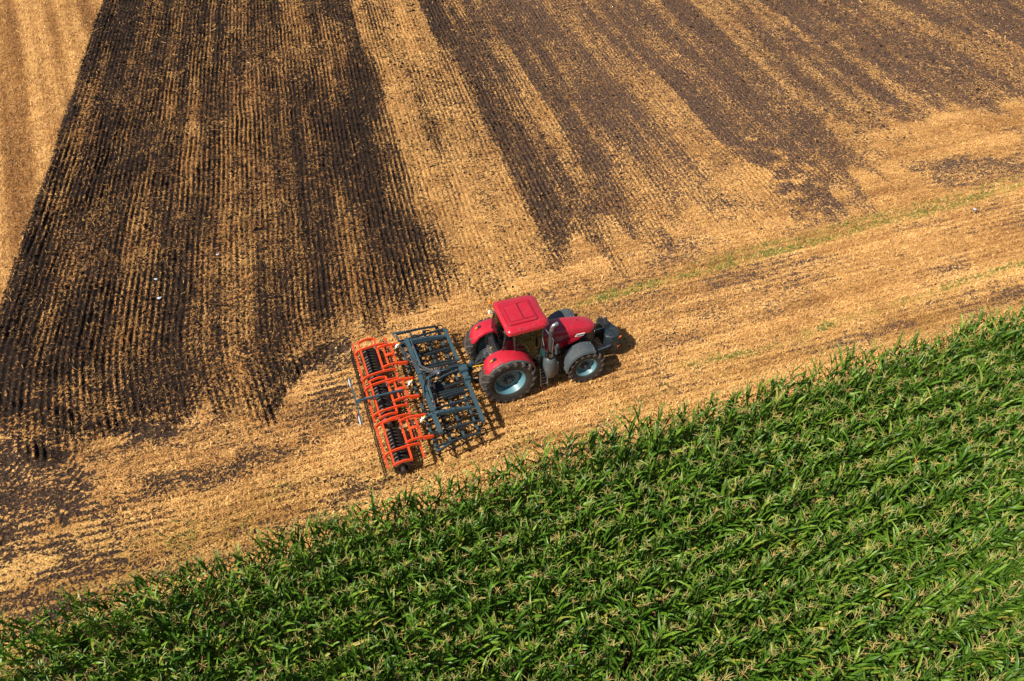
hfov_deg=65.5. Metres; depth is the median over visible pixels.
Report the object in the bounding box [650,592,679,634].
corn plant
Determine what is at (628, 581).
corn plant
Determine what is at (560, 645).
corn plant
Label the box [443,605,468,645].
corn plant
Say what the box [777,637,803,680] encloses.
corn plant
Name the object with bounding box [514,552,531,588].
corn plant
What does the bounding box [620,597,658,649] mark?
corn plant
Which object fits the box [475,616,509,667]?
corn plant
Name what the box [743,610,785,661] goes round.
corn plant
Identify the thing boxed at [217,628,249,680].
corn plant
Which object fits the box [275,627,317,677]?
corn plant
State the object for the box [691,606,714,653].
corn plant
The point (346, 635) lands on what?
corn plant
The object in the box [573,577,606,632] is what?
corn plant
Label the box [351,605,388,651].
corn plant
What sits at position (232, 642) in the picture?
corn plant
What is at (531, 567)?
corn plant
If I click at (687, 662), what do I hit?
corn plant
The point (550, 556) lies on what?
corn plant
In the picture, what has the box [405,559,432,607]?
corn plant
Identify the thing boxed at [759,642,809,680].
corn plant
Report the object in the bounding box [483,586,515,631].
corn plant
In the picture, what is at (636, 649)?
corn plant
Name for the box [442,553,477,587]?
corn plant
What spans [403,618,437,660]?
corn plant
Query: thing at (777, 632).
corn plant
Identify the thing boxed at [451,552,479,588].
corn plant
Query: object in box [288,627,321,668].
corn plant
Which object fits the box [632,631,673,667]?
corn plant
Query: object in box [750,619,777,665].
corn plant
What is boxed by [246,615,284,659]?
corn plant
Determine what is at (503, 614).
corn plant
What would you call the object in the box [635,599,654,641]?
corn plant
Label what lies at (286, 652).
corn plant
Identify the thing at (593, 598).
corn plant
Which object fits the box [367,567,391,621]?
corn plant
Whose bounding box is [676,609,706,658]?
corn plant
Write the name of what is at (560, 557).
corn plant
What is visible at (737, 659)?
corn plant
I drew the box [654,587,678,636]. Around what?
corn plant
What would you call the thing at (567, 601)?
corn plant
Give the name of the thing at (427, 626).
corn plant
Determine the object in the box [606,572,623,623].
corn plant
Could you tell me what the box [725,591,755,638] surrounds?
corn plant
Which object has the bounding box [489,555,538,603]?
corn plant
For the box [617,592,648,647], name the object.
corn plant
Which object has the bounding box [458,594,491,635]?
corn plant
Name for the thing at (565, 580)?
corn plant
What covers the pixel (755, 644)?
corn plant
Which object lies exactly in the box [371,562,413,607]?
corn plant
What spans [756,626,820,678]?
corn plant
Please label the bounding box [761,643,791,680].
corn plant
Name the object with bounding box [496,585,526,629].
corn plant
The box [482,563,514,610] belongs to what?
corn plant
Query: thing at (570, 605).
corn plant
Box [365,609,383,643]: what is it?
corn plant
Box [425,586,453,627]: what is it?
corn plant
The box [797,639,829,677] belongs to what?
corn plant
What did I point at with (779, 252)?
weeds
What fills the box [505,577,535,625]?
corn plant
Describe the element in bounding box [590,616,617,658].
corn plant
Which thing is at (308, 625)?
corn plant
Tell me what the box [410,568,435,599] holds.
corn plant
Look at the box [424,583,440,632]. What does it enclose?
corn plant
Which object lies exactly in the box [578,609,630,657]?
corn plant
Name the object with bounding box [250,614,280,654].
corn plant
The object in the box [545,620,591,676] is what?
corn plant
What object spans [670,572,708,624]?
corn plant
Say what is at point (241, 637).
corn plant
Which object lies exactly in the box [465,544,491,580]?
corn plant
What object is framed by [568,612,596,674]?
corn plant
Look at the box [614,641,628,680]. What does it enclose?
corn plant
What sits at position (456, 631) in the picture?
corn plant
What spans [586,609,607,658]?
corn plant
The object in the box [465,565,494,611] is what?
corn plant
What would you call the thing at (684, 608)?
corn plant
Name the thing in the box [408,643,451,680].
corn plant
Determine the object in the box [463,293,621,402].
tractor
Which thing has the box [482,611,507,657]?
corn plant
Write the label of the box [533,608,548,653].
corn plant
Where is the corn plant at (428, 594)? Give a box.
[412,574,442,633]
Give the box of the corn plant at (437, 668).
[429,637,451,678]
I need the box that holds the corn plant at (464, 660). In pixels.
[441,637,473,672]
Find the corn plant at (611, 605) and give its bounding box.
[592,578,622,629]
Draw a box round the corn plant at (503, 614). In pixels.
[484,587,514,636]
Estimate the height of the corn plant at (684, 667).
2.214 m
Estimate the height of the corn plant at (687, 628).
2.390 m
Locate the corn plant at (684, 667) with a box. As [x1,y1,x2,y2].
[664,651,695,680]
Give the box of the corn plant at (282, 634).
[268,610,304,654]
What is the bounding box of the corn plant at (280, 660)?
[265,642,300,679]
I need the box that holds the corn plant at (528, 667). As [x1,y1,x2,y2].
[507,635,551,679]
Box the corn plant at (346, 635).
[329,610,362,672]
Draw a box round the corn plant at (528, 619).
[517,609,533,650]
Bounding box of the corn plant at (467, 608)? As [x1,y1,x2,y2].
[458,594,480,649]
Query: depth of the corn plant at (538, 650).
19.35 m
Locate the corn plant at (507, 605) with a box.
[487,578,517,629]
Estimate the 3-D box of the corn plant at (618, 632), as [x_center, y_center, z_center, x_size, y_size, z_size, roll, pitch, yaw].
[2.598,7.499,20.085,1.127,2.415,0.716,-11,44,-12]
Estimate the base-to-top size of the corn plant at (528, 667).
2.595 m
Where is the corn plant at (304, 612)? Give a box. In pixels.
[297,587,326,647]
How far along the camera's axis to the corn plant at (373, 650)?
19.46 m
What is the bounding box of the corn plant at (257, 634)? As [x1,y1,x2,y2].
[242,617,275,661]
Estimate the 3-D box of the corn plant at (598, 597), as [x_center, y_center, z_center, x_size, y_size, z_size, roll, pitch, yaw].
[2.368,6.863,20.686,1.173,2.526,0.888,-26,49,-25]
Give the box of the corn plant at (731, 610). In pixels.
[713,590,746,643]
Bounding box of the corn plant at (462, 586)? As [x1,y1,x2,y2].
[446,569,487,604]
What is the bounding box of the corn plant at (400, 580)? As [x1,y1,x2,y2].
[388,567,411,612]
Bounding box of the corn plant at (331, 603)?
[326,591,354,624]
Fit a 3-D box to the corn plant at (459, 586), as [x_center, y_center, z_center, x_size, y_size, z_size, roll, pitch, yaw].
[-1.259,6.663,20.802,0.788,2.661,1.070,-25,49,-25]
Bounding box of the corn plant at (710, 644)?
[687,633,721,680]
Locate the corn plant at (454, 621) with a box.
[433,601,470,652]
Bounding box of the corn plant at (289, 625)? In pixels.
[267,600,320,651]
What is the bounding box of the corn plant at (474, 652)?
[451,633,492,670]
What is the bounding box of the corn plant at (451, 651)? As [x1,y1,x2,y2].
[432,632,461,672]
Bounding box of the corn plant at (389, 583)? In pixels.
[371,567,413,616]
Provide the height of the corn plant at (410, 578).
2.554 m
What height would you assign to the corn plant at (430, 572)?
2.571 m
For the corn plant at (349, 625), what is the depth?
19.95 m
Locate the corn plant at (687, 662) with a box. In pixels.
[667,646,702,680]
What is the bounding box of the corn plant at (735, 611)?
[709,592,748,641]
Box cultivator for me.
[348,325,486,480]
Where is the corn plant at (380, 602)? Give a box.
[372,568,406,613]
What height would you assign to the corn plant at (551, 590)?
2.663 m
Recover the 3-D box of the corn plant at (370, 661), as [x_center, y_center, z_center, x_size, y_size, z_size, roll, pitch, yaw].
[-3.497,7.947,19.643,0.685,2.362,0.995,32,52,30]
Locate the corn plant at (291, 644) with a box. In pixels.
[277,637,313,675]
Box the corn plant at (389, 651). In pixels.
[369,627,401,673]
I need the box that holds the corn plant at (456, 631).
[439,605,472,651]
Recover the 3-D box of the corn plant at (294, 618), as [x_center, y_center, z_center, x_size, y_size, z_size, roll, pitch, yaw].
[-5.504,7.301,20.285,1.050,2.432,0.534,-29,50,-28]
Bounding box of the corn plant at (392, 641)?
[379,621,415,680]
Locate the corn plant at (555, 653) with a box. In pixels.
[544,629,571,680]
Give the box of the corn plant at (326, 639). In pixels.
[305,620,347,663]
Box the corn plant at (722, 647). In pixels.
[693,620,743,680]
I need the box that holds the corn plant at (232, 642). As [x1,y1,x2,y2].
[220,630,246,665]
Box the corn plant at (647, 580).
[633,562,667,604]
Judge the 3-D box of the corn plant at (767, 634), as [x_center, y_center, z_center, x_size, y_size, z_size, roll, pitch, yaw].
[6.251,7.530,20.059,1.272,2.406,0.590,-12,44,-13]
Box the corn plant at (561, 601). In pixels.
[533,587,581,642]
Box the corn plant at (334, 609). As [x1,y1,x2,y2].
[326,590,347,633]
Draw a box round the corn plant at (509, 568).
[491,553,523,599]
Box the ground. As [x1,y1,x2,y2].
[0,0,1023,680]
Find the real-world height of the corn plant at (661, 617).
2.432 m
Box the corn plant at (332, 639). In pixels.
[313,614,343,661]
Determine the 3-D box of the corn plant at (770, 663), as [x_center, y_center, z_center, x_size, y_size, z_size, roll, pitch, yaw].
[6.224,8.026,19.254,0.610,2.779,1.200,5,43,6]
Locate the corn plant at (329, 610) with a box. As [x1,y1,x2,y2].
[314,596,356,627]
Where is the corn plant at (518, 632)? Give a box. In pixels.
[498,615,534,661]
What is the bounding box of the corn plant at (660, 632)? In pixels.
[643,610,681,665]
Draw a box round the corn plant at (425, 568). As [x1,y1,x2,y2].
[417,552,443,597]
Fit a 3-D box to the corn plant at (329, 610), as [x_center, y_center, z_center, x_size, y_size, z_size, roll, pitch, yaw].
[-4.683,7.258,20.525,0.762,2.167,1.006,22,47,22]
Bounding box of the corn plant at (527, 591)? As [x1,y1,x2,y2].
[513,579,548,611]
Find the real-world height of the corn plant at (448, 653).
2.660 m
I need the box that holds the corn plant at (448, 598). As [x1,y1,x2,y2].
[431,576,465,626]
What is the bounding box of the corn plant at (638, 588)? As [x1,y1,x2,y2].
[616,566,654,607]
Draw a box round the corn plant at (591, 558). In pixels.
[572,544,607,597]
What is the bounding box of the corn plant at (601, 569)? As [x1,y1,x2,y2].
[593,555,608,590]
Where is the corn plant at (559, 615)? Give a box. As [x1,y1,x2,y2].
[539,585,577,641]
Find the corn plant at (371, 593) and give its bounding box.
[355,574,386,617]
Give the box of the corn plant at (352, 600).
[340,586,366,632]
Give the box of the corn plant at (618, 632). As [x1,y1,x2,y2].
[598,617,632,645]
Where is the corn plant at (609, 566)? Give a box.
[593,552,614,590]
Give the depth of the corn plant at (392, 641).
19.54 m
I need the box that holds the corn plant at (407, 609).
[399,585,438,633]
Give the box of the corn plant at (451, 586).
[443,564,470,617]
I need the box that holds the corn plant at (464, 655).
[455,632,475,680]
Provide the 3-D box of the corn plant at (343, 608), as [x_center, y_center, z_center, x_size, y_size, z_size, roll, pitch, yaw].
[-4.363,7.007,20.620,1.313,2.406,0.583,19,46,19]
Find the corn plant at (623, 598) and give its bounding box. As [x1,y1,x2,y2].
[600,574,632,610]
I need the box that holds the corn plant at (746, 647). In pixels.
[723,624,763,668]
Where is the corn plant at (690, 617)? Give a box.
[671,606,697,659]
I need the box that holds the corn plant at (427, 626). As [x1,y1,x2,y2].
[408,611,445,660]
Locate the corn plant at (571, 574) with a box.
[550,567,586,610]
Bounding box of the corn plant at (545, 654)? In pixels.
[522,642,558,674]
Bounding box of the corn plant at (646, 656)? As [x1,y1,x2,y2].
[639,632,660,675]
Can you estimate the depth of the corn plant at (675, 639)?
19.82 m
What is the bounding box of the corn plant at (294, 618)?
[277,601,314,649]
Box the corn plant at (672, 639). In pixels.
[657,619,690,658]
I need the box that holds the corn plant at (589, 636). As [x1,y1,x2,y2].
[568,625,601,661]
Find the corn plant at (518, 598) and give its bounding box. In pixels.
[504,584,526,617]
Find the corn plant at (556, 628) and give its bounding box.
[533,602,563,653]
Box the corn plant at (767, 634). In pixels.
[738,618,783,659]
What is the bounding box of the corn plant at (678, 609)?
[659,591,688,627]
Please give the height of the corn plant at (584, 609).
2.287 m
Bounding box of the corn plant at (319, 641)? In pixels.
[309,629,332,674]
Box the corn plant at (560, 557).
[536,531,572,572]
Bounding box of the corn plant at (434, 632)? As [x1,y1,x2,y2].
[409,613,449,653]
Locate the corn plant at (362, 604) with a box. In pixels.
[342,582,383,641]
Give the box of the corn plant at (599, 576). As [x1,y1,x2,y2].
[582,544,611,597]
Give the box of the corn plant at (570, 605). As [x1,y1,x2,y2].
[559,596,582,637]
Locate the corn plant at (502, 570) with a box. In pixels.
[484,553,528,606]
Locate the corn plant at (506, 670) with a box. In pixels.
[487,651,521,679]
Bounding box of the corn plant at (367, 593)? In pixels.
[356,573,385,616]
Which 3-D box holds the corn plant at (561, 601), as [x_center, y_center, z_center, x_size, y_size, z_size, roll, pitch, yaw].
[1.073,7.006,20.244,1.409,2.920,0.541,-1,43,-1]
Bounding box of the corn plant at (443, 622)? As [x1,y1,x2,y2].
[430,602,462,652]
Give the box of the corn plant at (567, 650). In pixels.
[548,631,583,675]
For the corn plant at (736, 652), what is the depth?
19.91 m
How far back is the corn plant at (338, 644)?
19.98 m
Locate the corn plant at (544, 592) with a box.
[540,569,557,619]
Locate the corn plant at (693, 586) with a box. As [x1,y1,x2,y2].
[675,573,707,623]
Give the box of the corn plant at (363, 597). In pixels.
[349,578,377,626]
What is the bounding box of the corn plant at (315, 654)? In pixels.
[301,630,337,672]
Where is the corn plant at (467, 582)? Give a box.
[464,578,486,609]
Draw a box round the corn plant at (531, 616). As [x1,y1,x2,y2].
[515,590,544,650]
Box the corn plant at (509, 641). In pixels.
[498,624,519,658]
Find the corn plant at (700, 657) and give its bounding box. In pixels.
[674,643,714,680]
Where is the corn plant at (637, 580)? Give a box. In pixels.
[631,575,653,614]
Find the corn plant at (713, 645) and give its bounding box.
[700,637,723,679]
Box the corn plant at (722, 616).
[705,598,730,647]
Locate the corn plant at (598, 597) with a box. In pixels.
[588,577,616,621]
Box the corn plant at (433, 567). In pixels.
[423,549,440,602]
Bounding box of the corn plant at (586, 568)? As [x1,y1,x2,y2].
[579,556,593,606]
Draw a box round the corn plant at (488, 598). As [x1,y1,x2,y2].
[471,579,501,647]
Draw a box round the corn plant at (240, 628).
[228,613,258,668]
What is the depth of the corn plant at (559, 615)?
20.11 m
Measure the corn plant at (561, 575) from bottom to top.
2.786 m
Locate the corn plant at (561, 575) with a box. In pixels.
[547,562,578,604]
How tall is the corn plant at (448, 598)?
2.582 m
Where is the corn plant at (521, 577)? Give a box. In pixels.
[501,562,532,593]
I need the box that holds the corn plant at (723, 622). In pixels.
[706,589,739,643]
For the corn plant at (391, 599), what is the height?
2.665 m
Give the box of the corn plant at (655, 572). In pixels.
[638,562,663,601]
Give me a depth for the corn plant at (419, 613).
20.20 m
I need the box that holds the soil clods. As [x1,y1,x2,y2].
[0,0,1023,453]
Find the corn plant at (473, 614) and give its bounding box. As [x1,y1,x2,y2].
[462,585,488,640]
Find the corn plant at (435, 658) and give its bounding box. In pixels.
[427,638,466,680]
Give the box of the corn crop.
[0,298,1023,680]
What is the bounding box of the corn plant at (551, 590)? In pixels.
[533,564,557,614]
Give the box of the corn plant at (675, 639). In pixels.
[660,618,688,664]
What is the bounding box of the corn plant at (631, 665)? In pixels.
[621,631,647,680]
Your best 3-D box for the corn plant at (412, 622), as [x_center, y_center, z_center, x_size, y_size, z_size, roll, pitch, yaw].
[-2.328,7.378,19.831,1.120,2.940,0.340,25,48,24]
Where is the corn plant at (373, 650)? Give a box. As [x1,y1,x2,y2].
[356,636,392,676]
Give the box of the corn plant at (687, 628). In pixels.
[667,619,700,662]
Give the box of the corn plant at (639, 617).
[620,587,657,659]
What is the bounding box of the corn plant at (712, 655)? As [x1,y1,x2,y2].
[698,649,722,680]
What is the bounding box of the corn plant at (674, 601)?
[660,585,687,627]
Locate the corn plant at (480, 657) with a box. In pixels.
[461,632,491,675]
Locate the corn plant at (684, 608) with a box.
[668,590,700,629]
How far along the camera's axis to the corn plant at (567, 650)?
19.50 m
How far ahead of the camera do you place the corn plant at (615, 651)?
19.18 m
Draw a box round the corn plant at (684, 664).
[669,646,691,675]
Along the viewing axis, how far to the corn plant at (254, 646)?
19.96 m
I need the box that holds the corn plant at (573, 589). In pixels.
[565,563,592,606]
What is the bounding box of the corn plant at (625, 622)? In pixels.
[608,607,633,656]
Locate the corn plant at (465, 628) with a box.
[446,611,479,647]
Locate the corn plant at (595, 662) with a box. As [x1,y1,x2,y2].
[574,651,612,680]
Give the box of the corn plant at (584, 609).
[565,592,594,631]
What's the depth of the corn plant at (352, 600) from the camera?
20.30 m
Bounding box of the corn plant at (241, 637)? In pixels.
[227,618,253,665]
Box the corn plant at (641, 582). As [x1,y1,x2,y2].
[618,567,657,605]
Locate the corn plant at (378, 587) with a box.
[358,576,395,619]
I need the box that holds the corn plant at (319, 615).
[309,594,332,636]
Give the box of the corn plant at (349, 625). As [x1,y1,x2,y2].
[341,607,362,659]
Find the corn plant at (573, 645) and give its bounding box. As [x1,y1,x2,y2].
[551,625,589,671]
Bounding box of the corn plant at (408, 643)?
[393,626,413,669]
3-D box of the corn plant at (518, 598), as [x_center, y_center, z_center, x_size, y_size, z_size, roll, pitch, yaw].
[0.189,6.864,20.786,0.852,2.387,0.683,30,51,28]
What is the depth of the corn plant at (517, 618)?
19.54 m
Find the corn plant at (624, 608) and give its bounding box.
[594,591,642,647]
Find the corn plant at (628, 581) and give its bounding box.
[610,563,637,610]
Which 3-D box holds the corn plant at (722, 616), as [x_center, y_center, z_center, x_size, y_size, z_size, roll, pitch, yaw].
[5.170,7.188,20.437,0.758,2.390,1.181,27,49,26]
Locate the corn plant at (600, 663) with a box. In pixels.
[582,651,612,680]
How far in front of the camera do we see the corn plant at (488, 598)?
19.93 m
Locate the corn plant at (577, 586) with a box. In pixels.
[565,571,586,608]
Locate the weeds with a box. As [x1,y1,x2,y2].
[131,176,1023,591]
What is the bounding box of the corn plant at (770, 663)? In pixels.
[760,637,787,680]
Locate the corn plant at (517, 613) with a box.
[506,603,539,653]
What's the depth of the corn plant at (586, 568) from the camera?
20.83 m
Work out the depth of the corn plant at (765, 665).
18.95 m
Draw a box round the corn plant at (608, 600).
[587,588,625,624]
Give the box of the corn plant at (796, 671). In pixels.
[786,638,804,680]
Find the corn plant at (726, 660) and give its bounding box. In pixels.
[703,642,730,680]
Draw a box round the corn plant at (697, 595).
[679,569,707,622]
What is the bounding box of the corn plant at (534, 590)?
[519,570,549,623]
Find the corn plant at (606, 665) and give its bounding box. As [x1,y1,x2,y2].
[591,632,623,680]
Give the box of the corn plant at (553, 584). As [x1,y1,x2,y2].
[537,574,561,608]
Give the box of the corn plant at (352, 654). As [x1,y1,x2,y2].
[335,638,373,680]
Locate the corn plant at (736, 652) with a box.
[715,633,756,672]
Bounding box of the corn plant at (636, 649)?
[622,626,657,674]
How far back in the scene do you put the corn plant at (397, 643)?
19.53 m
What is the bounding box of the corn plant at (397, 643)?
[389,629,410,671]
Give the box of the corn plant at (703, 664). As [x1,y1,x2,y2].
[676,646,715,680]
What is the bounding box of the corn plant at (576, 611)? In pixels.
[566,595,590,637]
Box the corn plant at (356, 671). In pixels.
[337,648,375,680]
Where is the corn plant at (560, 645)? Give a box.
[542,627,572,677]
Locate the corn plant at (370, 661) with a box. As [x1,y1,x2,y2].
[352,630,378,675]
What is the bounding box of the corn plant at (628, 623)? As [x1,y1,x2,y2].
[616,609,634,647]
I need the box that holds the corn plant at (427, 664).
[400,655,436,680]
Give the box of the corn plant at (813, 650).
[782,633,828,680]
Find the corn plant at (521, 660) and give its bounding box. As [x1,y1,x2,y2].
[491,639,533,680]
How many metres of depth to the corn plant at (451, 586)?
20.52 m
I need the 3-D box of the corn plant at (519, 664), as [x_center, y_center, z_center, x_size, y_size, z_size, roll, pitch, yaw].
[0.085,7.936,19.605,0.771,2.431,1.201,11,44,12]
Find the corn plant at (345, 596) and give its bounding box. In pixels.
[333,579,370,627]
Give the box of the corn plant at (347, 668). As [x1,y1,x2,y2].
[335,641,363,680]
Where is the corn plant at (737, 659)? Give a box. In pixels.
[715,626,755,671]
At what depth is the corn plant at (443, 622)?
19.92 m
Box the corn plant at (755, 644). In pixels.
[744,625,766,667]
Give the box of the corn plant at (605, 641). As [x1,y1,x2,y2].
[590,629,621,680]
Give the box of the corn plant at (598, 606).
[591,582,612,628]
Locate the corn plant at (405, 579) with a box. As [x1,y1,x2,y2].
[394,560,427,602]
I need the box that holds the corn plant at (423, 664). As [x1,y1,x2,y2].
[400,643,441,680]
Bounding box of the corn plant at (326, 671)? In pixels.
[311,649,335,680]
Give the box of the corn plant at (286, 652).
[272,636,311,673]
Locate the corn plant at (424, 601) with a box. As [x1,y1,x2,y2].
[412,582,448,632]
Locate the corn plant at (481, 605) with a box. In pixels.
[473,594,491,645]
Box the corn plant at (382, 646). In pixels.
[369,632,405,670]
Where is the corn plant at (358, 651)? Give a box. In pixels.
[345,636,382,677]
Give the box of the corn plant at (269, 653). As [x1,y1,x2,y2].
[260,649,284,677]
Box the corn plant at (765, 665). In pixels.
[744,648,781,674]
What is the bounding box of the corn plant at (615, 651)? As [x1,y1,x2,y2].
[600,637,628,680]
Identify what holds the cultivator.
on the ground
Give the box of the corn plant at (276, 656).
[258,635,307,674]
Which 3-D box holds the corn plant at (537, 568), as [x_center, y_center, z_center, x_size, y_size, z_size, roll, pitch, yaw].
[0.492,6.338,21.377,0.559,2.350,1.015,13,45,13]
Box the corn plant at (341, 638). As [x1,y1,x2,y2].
[324,607,370,655]
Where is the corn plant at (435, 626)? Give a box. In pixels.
[425,602,444,663]
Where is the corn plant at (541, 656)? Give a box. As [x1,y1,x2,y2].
[531,641,554,679]
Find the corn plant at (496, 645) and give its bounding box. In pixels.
[487,619,522,667]
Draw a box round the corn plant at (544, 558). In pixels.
[523,545,557,586]
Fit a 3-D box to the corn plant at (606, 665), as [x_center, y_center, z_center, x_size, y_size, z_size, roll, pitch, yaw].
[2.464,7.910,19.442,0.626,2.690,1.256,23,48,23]
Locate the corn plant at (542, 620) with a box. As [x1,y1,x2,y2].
[530,605,561,649]
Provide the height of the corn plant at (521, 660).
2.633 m
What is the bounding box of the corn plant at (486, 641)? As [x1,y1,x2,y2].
[476,626,501,666]
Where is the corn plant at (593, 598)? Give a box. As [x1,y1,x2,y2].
[576,590,602,625]
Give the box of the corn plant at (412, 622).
[402,605,434,665]
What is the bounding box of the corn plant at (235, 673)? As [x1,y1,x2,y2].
[213,653,260,680]
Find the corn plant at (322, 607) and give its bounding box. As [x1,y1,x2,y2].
[298,599,339,643]
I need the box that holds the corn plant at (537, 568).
[526,547,542,598]
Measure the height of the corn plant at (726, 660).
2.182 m
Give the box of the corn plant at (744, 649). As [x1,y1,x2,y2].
[729,621,768,671]
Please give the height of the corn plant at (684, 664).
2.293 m
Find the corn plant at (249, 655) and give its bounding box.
[234,643,272,679]
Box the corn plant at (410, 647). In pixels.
[393,626,432,663]
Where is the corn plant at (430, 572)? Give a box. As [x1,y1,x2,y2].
[413,558,444,595]
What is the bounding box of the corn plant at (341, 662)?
[327,651,360,679]
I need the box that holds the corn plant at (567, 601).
[545,591,585,632]
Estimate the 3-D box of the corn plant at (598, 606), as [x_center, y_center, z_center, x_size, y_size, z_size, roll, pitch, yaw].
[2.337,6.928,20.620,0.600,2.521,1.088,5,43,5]
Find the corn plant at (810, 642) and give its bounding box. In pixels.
[788,624,821,678]
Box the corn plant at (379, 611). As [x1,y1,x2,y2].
[366,601,400,638]
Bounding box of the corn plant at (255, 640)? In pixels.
[243,626,273,661]
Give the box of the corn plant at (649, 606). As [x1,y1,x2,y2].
[641,590,659,639]
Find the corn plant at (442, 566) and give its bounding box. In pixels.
[428,557,456,592]
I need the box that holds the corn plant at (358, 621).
[341,605,376,656]
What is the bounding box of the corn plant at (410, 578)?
[402,560,426,605]
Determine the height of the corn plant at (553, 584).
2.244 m
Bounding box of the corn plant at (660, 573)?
[639,558,668,607]
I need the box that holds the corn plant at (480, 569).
[458,547,483,589]
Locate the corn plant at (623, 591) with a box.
[610,581,636,617]
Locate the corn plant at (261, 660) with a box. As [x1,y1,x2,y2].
[247,646,283,680]
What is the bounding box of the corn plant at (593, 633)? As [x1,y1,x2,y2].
[568,610,602,660]
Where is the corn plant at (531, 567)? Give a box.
[515,549,543,587]
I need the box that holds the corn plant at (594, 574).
[581,549,610,602]
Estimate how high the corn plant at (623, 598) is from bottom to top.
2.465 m
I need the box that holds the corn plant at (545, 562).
[537,550,560,582]
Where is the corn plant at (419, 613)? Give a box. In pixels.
[406,580,430,643]
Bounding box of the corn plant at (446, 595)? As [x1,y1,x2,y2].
[426,576,459,620]
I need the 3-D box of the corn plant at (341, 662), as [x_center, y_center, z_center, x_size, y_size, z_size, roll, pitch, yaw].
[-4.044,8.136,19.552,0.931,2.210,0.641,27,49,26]
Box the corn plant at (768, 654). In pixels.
[751,640,774,680]
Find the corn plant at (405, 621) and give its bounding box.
[395,601,419,633]
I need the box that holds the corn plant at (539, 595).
[528,569,554,617]
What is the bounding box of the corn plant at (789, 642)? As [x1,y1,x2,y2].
[770,639,805,676]
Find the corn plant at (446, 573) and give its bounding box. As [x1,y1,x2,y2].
[426,551,452,603]
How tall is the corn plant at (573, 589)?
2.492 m
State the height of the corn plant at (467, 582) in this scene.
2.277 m
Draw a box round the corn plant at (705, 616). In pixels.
[688,602,713,661]
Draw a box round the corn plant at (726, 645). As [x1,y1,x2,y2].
[704,638,735,676]
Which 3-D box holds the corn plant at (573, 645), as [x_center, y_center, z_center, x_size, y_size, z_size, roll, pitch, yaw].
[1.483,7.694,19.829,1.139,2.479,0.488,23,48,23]
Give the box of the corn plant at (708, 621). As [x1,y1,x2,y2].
[698,605,715,645]
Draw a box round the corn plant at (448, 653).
[440,631,461,679]
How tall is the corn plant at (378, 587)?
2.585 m
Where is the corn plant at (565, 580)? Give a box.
[554,567,581,604]
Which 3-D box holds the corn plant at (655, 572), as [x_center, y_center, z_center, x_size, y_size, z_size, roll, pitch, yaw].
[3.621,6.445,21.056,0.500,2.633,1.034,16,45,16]
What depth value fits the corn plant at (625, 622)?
19.92 m
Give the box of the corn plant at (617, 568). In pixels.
[601,551,629,587]
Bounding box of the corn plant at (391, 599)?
[374,585,410,639]
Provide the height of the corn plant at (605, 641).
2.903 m
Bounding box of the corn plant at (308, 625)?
[283,600,320,645]
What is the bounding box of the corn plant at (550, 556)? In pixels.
[530,536,572,580]
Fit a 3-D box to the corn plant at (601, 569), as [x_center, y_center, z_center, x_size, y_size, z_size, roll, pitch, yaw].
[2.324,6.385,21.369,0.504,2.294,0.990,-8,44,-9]
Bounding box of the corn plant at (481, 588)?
[460,574,486,613]
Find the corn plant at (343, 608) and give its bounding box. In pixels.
[324,587,363,630]
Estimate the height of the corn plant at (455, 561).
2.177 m
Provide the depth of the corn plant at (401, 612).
20.33 m
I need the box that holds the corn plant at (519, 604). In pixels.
[503,587,533,631]
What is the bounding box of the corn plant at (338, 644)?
[325,623,348,659]
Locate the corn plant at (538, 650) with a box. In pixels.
[520,631,553,679]
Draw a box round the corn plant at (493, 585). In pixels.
[472,567,501,604]
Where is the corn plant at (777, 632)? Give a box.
[758,616,793,652]
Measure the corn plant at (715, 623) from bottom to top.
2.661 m
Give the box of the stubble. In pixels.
[0,0,1023,617]
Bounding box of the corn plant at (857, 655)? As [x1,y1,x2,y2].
[834,641,868,680]
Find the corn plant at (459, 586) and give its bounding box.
[450,569,465,619]
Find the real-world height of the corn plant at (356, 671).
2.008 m
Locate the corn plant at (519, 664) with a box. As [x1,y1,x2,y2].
[506,635,528,680]
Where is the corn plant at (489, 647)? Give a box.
[460,622,499,665]
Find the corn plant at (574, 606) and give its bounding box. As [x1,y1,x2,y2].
[569,597,587,634]
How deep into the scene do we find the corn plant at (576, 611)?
20.20 m
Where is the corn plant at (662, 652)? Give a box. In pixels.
[642,620,672,668]
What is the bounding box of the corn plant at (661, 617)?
[647,595,675,637]
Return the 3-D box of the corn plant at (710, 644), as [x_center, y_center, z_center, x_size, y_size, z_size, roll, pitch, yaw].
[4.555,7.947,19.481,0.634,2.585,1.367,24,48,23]
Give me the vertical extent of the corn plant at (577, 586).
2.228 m
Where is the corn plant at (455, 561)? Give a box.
[441,550,458,591]
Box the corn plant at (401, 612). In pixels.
[390,596,418,636]
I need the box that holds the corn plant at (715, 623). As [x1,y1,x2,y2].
[701,595,739,646]
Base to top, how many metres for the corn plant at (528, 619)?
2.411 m
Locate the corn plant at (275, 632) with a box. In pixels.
[259,611,286,645]
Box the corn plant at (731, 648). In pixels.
[713,629,750,673]
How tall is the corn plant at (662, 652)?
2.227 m
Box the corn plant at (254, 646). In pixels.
[241,621,270,658]
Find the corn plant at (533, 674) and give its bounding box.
[519,635,544,680]
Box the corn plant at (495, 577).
[474,566,506,606]
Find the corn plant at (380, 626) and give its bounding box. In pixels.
[345,594,393,649]
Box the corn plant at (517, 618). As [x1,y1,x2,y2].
[489,606,543,661]

